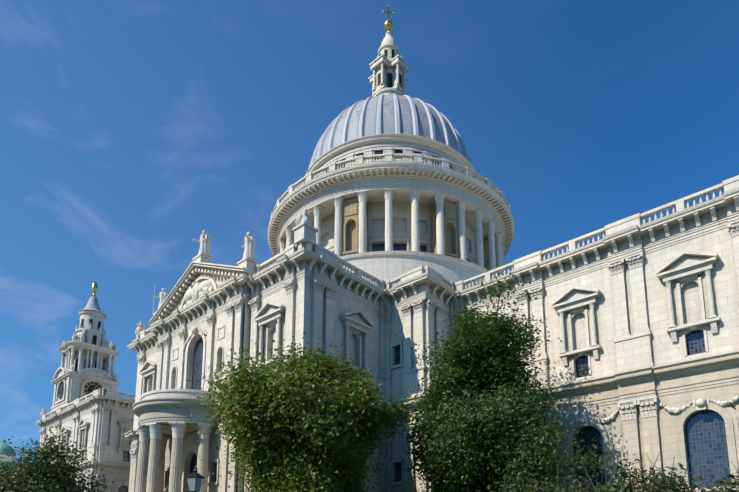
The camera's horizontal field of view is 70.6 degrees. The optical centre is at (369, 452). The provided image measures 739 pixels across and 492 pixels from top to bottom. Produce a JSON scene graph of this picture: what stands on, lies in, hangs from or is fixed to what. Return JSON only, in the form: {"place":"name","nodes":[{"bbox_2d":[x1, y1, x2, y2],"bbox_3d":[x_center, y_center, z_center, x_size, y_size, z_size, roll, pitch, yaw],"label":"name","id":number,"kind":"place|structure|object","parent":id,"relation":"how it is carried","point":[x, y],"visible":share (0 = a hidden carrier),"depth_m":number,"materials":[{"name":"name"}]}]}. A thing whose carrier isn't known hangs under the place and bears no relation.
{"place":"outdoors","nodes":[
{"label":"outdoors","id":0,"kind":"place"},
{"bbox_2d":[0,454,30,477],"bbox_3d":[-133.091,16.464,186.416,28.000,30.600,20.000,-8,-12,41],"label":"building","id":1,"kind":"structure","parent":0,"point":[9,459],"depth_m":185.85,"materials":[{"name":"white stone"}]},
{"bbox_2d":[0,439,15,455],"bbox_3d":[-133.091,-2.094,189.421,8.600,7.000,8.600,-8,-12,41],"label":"green dome","id":2,"kind":"structure","parent":1,"relation":"on","point":[3,445],"depth_m":187.44,"materials":[{"name":"green metal"}]},
{"bbox_2d":[0,442,89,491],"bbox_3d":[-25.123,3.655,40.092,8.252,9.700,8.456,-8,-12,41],"label":"tree branches","id":3,"kind":"object","parent":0,"point":[45,468],"visible":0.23,"depth_m":39.71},
{"bbox_2d":[214,343,391,491],"bbox_3d":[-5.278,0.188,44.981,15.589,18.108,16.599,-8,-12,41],"label":"tree branches","id":4,"kind":"object","parent":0,"point":[300,407],"depth_m":40.60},
{"bbox_2d":[0,0,738,462],"label":"sky","id":5,"kind":"structure","parent":0,"point":[131,130],"materials":[{"name":"blue"}]},
{"bbox_2d":[521,468,591,491],"bbox_3d":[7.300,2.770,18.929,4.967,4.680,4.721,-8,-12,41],"label":"shrub branches","id":6,"kind":"object","parent":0,"point":[561,485],"visible":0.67,"depth_m":18.82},
{"bbox_2d":[543,446,689,491],"bbox_3d":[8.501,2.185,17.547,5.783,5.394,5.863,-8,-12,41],"label":"shrub branches","id":7,"kind":"object","parent":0,"point":[629,473],"visible":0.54,"depth_m":16.81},
{"bbox_2d":[654,463,729,491],"bbox_3d":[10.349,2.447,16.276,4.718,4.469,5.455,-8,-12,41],"label":"shrub trunk and limbs","id":8,"kind":"object","parent":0,"point":[703,482],"visible":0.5,"depth_m":15.95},
{"bbox_2d":[720,462,738,491],"bbox_3d":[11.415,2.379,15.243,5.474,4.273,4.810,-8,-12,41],"label":"shrub trunk and limbs","id":9,"kind":"object","parent":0,"point":[736,490],"visible":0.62,"depth_m":14.97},
{"label":"churchyard lawn","id":10,"kind":"structure","parent":0,"visible":0},
{"bbox_2d":[0,426,113,491],"bbox_3d":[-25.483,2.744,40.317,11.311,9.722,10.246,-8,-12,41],"label":"tree foliage","id":11,"kind":"object","parent":10,"relation":"on","point":[9,477],"visible":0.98,"depth_m":39.30,"materials":[{"name":"green plant"}]},
{"bbox_2d":[185,466,204,491],"bbox_3d":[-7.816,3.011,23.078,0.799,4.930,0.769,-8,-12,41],"label":"street lamp","id":12,"kind":"object","parent":10,"relation":"on","point":[194,474],"visible":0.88,"depth_m":23.23,"materials":[{"name":"black metal"}]},
{"bbox_2d":[187,478,201,491],"bbox_3d":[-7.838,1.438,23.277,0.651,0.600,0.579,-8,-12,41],"label":"lantern glass","id":13,"kind":"object","parent":12,"relation":"in","point":[191,484],"visible":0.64,"depth_m":23.17,"materials":[{"name":"glass"}]},
{"bbox_2d":[175,331,417,491],"bbox_3d":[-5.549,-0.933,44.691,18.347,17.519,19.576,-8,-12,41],"label":"tree foliage","id":14,"kind":"object","parent":10,"relation":"on","point":[336,408],"visible":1,"depth_m":39.93,"materials":[{"name":"green plant"}]},
{"bbox_2d":[36,31,738,491],"bbox_3d":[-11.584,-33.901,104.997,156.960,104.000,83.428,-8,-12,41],"label":"cathedral","id":15,"kind":"structure","parent":10,"relation":"on","point":[628,333],"depth_m":59.18,"materials":[{"name":"stone"}]},
{"bbox_2d":[59,381,101,397],"bbox_3d":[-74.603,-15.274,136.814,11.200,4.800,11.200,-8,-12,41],"label":"clock faces","id":16,"kind":"object","parent":15,"relation":"on","point":[90,388],"visible":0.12,"depth_m":132.70,"materials":[{"name":"black"}]},
{"bbox_2d":[58,5,393,398],"bbox_3d":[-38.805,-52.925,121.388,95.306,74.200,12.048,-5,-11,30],"label":"gilded ornaments","id":17,"kind":"object","parent":15,"relation":"on","point":[388,24],"visible":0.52,"depth_m":131.74,"materials":[{"name":"gold metal"}]},
{"bbox_2d":[73,49,460,473],"bbox_3d":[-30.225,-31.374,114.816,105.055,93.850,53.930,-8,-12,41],"label":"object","id":18,"kind":"object","parent":15,"relation":"on","point":[193,463],"visible":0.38,"depth_m":102.83,"materials":[{"name":"black"}]},
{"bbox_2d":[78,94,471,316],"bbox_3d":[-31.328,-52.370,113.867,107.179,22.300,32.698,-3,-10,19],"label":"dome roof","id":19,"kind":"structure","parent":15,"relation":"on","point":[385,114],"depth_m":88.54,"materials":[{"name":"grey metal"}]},
{"bbox_2d":[285,197,487,268],"bbox_3d":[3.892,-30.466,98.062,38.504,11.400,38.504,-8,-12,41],"label":"buff stone piers","id":20,"kind":"structure","parent":15,"relation":"on","point":[350,227],"depth_m":80.44,"materials":[{"name":"beige stone"}]},
{"bbox_2d":[39,61,738,485],"bbox_3d":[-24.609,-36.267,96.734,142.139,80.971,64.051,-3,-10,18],"label":"stone ornaments","id":21,"kind":"object","parent":15,"relation":"attached to","point":[625,409],"visible":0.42,"depth_m":60.36,"materials":[{"name":"stone"}]},
{"bbox_2d":[80,243,730,491],"bbox_3d":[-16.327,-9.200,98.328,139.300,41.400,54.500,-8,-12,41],"label":"windows","id":22,"kind":"structure","parent":15,"relation":"on","point":[706,439],"depth_m":46.43,"materials":[{"name":"blue glass"}]},
{"bbox_2d":[381,260,626,491],"bbox_3d":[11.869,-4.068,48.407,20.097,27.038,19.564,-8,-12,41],"label":"tree foliage","id":23,"kind":"object","parent":10,"relation":"on","point":[496,437],"visible":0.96,"depth_m":45.52,"materials":[{"name":"green plant"}]},
{"bbox_2d":[494,464,615,491],"bbox_3d":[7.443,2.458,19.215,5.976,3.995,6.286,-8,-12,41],"label":"shrub foliage","id":24,"kind":"object","parent":10,"relation":"on","point":[552,485],"visible":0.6,"depth_m":18.60,"materials":[{"name":"green plant"}]},
{"bbox_2d":[536,451,700,491],"bbox_3d":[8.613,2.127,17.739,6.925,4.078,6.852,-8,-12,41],"label":"shrub foliage","id":25,"kind":"object","parent":10,"relation":"on","point":[675,479],"visible":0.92,"depth_m":16.42,"materials":[{"name":"green plant"}]},
{"bbox_2d":[618,471,738,491],"bbox_3d":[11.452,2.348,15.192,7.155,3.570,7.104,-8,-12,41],"label":"shrub foliage","id":26,"kind":"object","parent":10,"relation":"on","point":[732,485],"visible":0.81,"depth_m":15.12,"materials":[{"name":"green plant"}]},
{"bbox_2d":[625,466,738,491],"bbox_3d":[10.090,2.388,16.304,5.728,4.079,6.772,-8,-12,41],"label":"shrub foliage","id":27,"kind":"object","parent":10,"relation":"on","point":[709,487],"visible":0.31,"depth_m":16.51,"materials":[{"name":"green plant"}]}
]}

